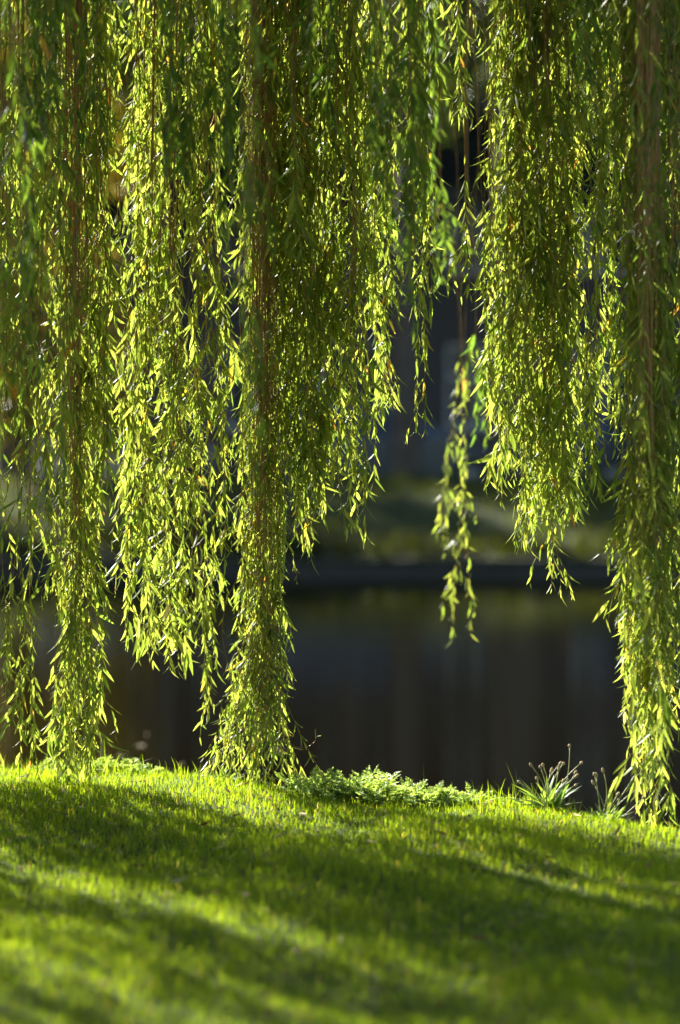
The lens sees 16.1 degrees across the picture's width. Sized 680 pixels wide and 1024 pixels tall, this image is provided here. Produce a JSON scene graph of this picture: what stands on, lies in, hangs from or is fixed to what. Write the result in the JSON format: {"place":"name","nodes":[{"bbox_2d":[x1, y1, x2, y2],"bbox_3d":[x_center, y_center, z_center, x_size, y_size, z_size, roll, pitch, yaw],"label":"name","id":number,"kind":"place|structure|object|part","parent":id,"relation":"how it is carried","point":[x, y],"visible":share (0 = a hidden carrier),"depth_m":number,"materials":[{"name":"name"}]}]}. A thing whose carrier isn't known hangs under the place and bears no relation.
{"place":"outdoors","nodes":[
{"label":"outdoors","id":0,"kind":"place"},
{"bbox_2d":[33,406,138,478],"bbox_3d":[-5.296,-0.940,37.893,4.200,1.467,1.786,0,2,0],"label":"parked car","id":1,"kind":"object","parent":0,"point":[113,467],"visible":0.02,"depth_m":37.04,"materials":[{"name":"grey paint"}]},
{"bbox_3d":[-4.336,-1.344,37.157,1.080,0.380,0.141,0,2,0],"label":"side window","id":2,"kind":"part","parent":1,"relation":"part of","materials":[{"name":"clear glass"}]},
{"bbox_2d":[102,409,216,477],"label":"parked car","id":3,"kind":"object","parent":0,"point":[213,462],"visible":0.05,"depth_m":41.76,"materials":[{"name":"grey paint"}]},
{"bbox_2d":[0,575,679,830],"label":"water","id":4,"kind":"structure","parent":0,"point":[387,680],"depth_m":17.51,"materials":[{"name":"black liquid"}]},
{"bbox_2d":[0,743,679,1023],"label":"ground","id":5,"kind":"structure","parent":0,"point":[371,1011],"depth_m":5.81,"materials":[{"name":"green plant"}]},
{"bbox_2d":[30,761,51,770],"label":"yarrow plant","id":6,"kind":"object","parent":5,"relation":"on","point":[42,767],"visible":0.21,"depth_m":8.56,"materials":[{"name":"green plant"}]},
{"bbox_2d":[43,758,77,772],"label":"yarrow plant","id":7,"kind":"object","parent":5,"relation":"on","point":[50,765],"visible":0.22,"depth_m":8.59,"materials":[{"name":"green plant"}]},
{"bbox_2d":[59,756,113,773],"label":"yarrow plant","id":8,"kind":"object","parent":5,"relation":"on","point":[102,761],"visible":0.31,"depth_m":8.42,"materials":[{"name":"green plant"}]},
{"bbox_2d":[92,735,110,763],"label":"weed plant","id":9,"kind":"object","parent":5,"relation":"on","point":[101,749],"visible":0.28,"depth_m":8.51,"materials":[{"name":"green plant"}]},
{"bbox_2d":[76,758,129,770],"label":"yarrow plant","id":10,"kind":"object","parent":5,"relation":"on","point":[126,762],"visible":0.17,"depth_m":8.56,"materials":[{"name":"green plant"}]},
{"bbox_2d":[98,981,109,984],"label":"fallen leaf","id":11,"kind":"object","parent":5,"relation":"on","point":[102,983],"visible":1,"depth_m":5.24,"materials":[{"name":"green plant"}]},
{"bbox_2d":[91,758,147,772],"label":"yarrow plant","id":12,"kind":"object","parent":5,"relation":"on","point":[135,762],"visible":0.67,"depth_m":8.39,"materials":[{"name":"green plant"}]},
{"bbox_2d":[88,763,164,774],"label":"yarrow plant","id":13,"kind":"object","parent":5,"relation":"on","point":[133,769],"visible":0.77,"depth_m":8.28,"materials":[{"name":"green plant"}]},
{"bbox_2d":[169,878,185,881],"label":"fallen leaf","id":14,"kind":"object","parent":5,"relation":"on","point":[178,880],"visible":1,"depth_m":6.34,"materials":[{"name":"green plant"}]},
{"bbox_2d":[214,767,242,779],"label":"weed plant","id":15,"kind":"object","parent":5,"relation":"on","point":[222,774],"visible":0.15,"depth_m":8.17,"materials":[{"name":"green plant"}]},
{"bbox_2d":[278,765,361,800],"bbox_3d":[-0.078,0.890,7.909,0.215,0.122,0.275,-1,3,-26],"label":"yarrow plant","id":16,"kind":"object","parent":5,"relation":"on","point":[306,787],"visible":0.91,"depth_m":7.89,"materials":[{"name":"green plant"}]},
{"bbox_2d":[313,770,354,801],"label":"yarrow plant","id":17,"kind":"object","parent":5,"relation":"on","point":[341,785],"visible":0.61,"depth_m":7.87,"materials":[{"name":"green plant"}]},
{"bbox_2d":[0,0,679,828],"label":"willow tree","id":18,"kind":"object","parent":5,"relation":"on","point":[276,238],"visible":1,"depth_m":7.79,"materials":[{"name":"green plant"}]},
{"bbox_2d":[324,781,364,802],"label":"yarrow plant","id":19,"kind":"object","parent":5,"relation":"on","point":[338,792],"visible":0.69,"depth_m":7.82,"materials":[{"name":"green plant"}]},
{"bbox_2d":[313,765,398,802],"bbox_3d":[0.049,0.906,7.930,0.298,0.113,0.237,0,2,0],"label":"yarrow plant","id":20,"kind":"object","parent":5,"relation":"on","point":[353,779],"visible":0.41,"depth_m":7.99,"materials":[{"name":"green plant"}]},
{"bbox_2d":[316,764,413,795],"bbox_3d":[0.086,0.892,7.921,0.337,0.128,0.198,1,2,22],"label":"yarrow plant","id":21,"kind":"object","parent":5,"relation":"on","point":[388,777],"visible":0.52,"depth_m":7.90,"materials":[{"name":"green plant"}]},
{"bbox_2d":[348,785,429,805],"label":"yarrow plant","id":22,"kind":"object","parent":5,"relation":"on","point":[384,799],"visible":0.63,"depth_m":7.76,"materials":[{"name":"green plant"}]},
{"bbox_2d":[351,771,427,799],"bbox_3d":[0.161,0.908,7.875,0.264,0.108,0.201,0,2,0],"label":"yarrow plant","id":23,"kind":"object","parent":5,"relation":"on","point":[371,778],"visible":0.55,"depth_m":7.92,"materials":[{"name":"green plant"}]},
{"bbox_2d":[363,777,416,802],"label":"yarrow plant","id":24,"kind":"object","parent":5,"relation":"on","point":[410,784],"visible":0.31,"depth_m":7.92,"materials":[{"name":"green plant"}]},
{"bbox_2d":[355,780,426,805],"bbox_3d":[0.169,0.909,7.778,0.190,0.084,0.218,1,3,30],"label":"yarrow plant","id":25,"kind":"object","parent":5,"relation":"on","point":[397,792],"visible":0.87,"depth_m":7.77,"materials":[{"name":"green plant"}]},
{"bbox_2d":[400,781,453,808],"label":"yarrow plant","id":26,"kind":"object","parent":5,"relation":"on","point":[440,796],"visible":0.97,"depth_m":7.68,"materials":[{"name":"green plant"}]},
{"bbox_2d":[406,786,463,807],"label":"yarrow plant","id":27,"kind":"object","parent":5,"relation":"on","point":[428,789],"visible":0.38,"depth_m":7.79,"materials":[{"name":"green plant"}]},
{"bbox_2d":[406,793,481,809],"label":"yarrow plant","id":28,"kind":"object","parent":5,"relation":"on","point":[433,801],"visible":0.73,"depth_m":7.66,"materials":[{"name":"green plant"}]},
{"bbox_2d":[398,782,490,803],"bbox_3d":[0.362,0.925,7.783,0.370,0.095,0.213,1,2,17],"label":"yarrow plant","id":29,"kind":"object","parent":5,"relation":"on","point":[472,791],"visible":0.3,"depth_m":7.82,"materials":[{"name":"green plant"}]},
{"bbox_2d":[446,789,495,807],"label":"yarrow plant","id":30,"kind":"object","parent":5,"relation":"on","point":[464,796],"visible":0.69,"depth_m":7.68,"materials":[{"name":"green plant"}]},
{"bbox_2d":[471,934,486,938],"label":"fallen leaf","id":31,"kind":"object","parent":5,"relation":"on","point":[479,936],"visible":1,"depth_m":5.71,"materials":[{"name":"green plant"}]},
{"bbox_2d":[463,793,509,807],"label":"yarrow plant","id":32,"kind":"object","parent":5,"relation":"on","point":[472,803],"visible":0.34,"depth_m":7.68,"materials":[{"name":"green plant"}]},
{"bbox_2d":[484,796,531,810],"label":"yarrow plant","id":33,"kind":"object","parent":5,"relation":"on","point":[511,801],"visible":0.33,"depth_m":7.69,"materials":[{"name":"green plant"}]},
{"bbox_2d":[508,744,582,811],"bbox_3d":[0.641,0.835,7.543,0.243,0.226,0.231,0,2,0],"label":"plantain plant","id":34,"kind":"object","parent":5,"relation":"on","point":[549,797],"visible":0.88,"depth_m":7.51,"materials":[{"name":"green plant"}]},
{"bbox_2d":[585,768,644,821],"bbox_3d":[0.829,0.893,7.457,0.203,0.198,0.161,-2,3,-39],"label":"plantain plant","id":35,"kind":"object","parent":5,"relation":"on","point":[617,814],"visible":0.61,"depth_m":7.46,"materials":[{"name":"green plant"}]},
{"bbox_2d":[0,470,679,557],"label":"bank","id":36,"kind":"structure","parent":0,"point":[402,505],"depth_m":31.80,"materials":[{"name":"green plant"}]},
{"bbox_2d":[0,0,182,478],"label":"street tree","id":37,"kind":"object","parent":36,"relation":"on","point":[8,448],"visible":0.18,"depth_m":34.80,"materials":[{"name":"green plant"}]},
{"bbox_2d":[2,0,312,475],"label":"street tree","id":38,"kind":"object","parent":36,"relation":"on","point":[153,420],"visible":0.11,"depth_m":36.13,"materials":[{"name":"green plant"}]},
{"bbox_2d":[0,558,678,574],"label":"quay wall","id":39,"kind":"structure","parent":36,"relation":"attached to","point":[433,566],"depth_m":29.55,"materials":[{"name":"stone"}]},
{"bbox_2d":[236,0,501,479],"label":"street tree","id":40,"kind":"object","parent":36,"relation":"on","point":[406,456],"visible":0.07,"depth_m":35.98,"materials":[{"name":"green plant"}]},
{"bbox_2d":[385,0,679,478],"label":"street tree","id":41,"kind":"object","parent":36,"relation":"on","point":[480,86],"visible":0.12,"depth_m":35.30,"materials":[{"name":"green plant"}]},
{"bbox_2d":[541,0,679,479],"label":"street tree","id":42,"kind":"object","parent":36,"relation":"on","point":[635,406],"visible":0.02,"depth_m":35.79,"materials":[{"name":"green plant"}]},
{"bbox_2d":[276,405,490,480],"bbox_3d":[0.691,-0.944,37.992,4.200,1.467,1.786,0,2,0],"label":"parked car","id":43,"kind":"object","parent":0,"point":[434,443],"visible":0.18,"depth_m":37.14,"materials":[{"name":"grey paint"}]},
{"bbox_3d":[-0.269,-1.348,37.257,1.080,0.380,0.141,0,2,0],"label":"side window","id":44,"kind":"part","parent":43,"relation":"part of","materials":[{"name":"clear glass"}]},
{"bbox_3d":[0.911,-1.348,37.257,1.120,0.380,0.141,0,2,0],"label":"side window","id":45,"kind":"part","parent":43,"relation":"part of","materials":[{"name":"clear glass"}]},
{"bbox_2d":[555,406,679,478],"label":"parked car","id":46,"kind":"object","parent":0,"point":[610,447],"visible":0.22,"depth_m":37.14,"materials":[{"name":"grey paint"}]},
{"bbox_3d":[4.572,-1.348,37.257,1.080,0.380,0.141,0,2,0],"label":"side window","id":47,"kind":"part","parent":46,"relation":"part of","materials":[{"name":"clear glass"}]},
{"label":"pavement","id":48,"kind":"structure","parent":0,"visible":0},
{"bbox_2d":[3,1,172,405],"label":"evergreen tree","id":49,"kind":"object","parent":48,"relation":"on","point":[120,165],"visible":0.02,"depth_m":45.18,"materials":[{"name":"green plant"}]},
{"bbox_2d":[116,0,316,477],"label":"evergreen tree","id":50,"kind":"object","parent":48,"relation":"on","point":[210,387],"visible":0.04,"depth_m":45.32,"materials":[{"name":"green plant"}]},
{"bbox_2d":[30,0,679,474],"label":"brick building","id":51,"kind":"structure","parent":48,"relation":"on","point":[444,342],"depth_m":47.91,"materials":[{"name":"brick"}]},
{"bbox_2d":[80,188,133,275],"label":"window","id":52,"kind":"structure","parent":51,"relation":"in","point":[126,249],"depth_m":47.93,"materials":[{"name":"glass"}]},
{"bbox_2d":[83,345,132,411],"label":"window","id":53,"kind":"structure","parent":51,"relation":"in","point":[129,373],"depth_m":48.05,"materials":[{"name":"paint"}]},
{"bbox_2d":[191,189,255,275],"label":"window","id":54,"kind":"structure","parent":51,"relation":"in","point":[232,246],"depth_m":47.95,"materials":[{"name":"glass"}]},
{"bbox_2d":[191,345,257,431],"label":"window","id":55,"kind":"structure","parent":51,"relation":"in","point":[233,423],"depth_m":48.06,"materials":[{"name":"glass"}]},
{"bbox_2d":[269,370,314,429],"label":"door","id":56,"kind":"structure","parent":51,"relation":"in","point":[301,379],"depth_m":47.90,"materials":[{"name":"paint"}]},
{"bbox_2d":[321,345,383,405],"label":"window","id":57,"kind":"structure","parent":51,"relation":"in","point":[372,350],"depth_m":48.04,"materials":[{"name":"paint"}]},
{"bbox_2d":[323,188,386,275],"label":"window","id":58,"kind":"structure","parent":51,"relation":"in","point":[381,261],"depth_m":47.93,"materials":[{"name":"glass"}]},
{"bbox_2d":[443,31,492,118],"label":"window","id":59,"kind":"structure","parent":51,"relation":"in","point":[479,103],"depth_m":47.83,"materials":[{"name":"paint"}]},
{"bbox_2d":[443,345,493,431],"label":"window","id":60,"kind":"structure","parent":51,"relation":"in","point":[453,355],"depth_m":48.06,"materials":[{"name":"glass"}]},
{"bbox_2d":[443,188,494,275],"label":"window","id":61,"kind":"structure","parent":51,"relation":"in","point":[478,206],"depth_m":47.93,"materials":[{"name":"glass"}]},
{"bbox_2d":[572,345,629,431],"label":"window","id":62,"kind":"structure","parent":51,"relation":"in","point":[606,365],"depth_m":48.06,"materials":[{"name":"glass"}]},
{"bbox_2d":[573,188,631,275],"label":"window","id":63,"kind":"structure","parent":51,"relation":"in","point":[586,235],"depth_m":47.95,"materials":[{"name":"glass"}]},
{"bbox_2d":[234,0,483,405],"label":"evergreen tree","id":64,"kind":"object","parent":48,"relation":"on","point":[348,262],"visible":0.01,"depth_m":45.30,"materials":[{"name":"green plant"}]},
{"bbox_2d":[424,0,617,474],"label":"evergreen tree","id":65,"kind":"object","parent":48,"relation":"on","point":[471,144],"visible":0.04,"depth_m":45.10,"materials":[{"name":"green plant"}]},
{"bbox_2d":[550,4,679,218],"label":"evergreen tree","id":66,"kind":"object","parent":48,"relation":"on","point":[586,177],"visible":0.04,"depth_m":45.03,"materials":[{"name":"green plant"}]}
]}

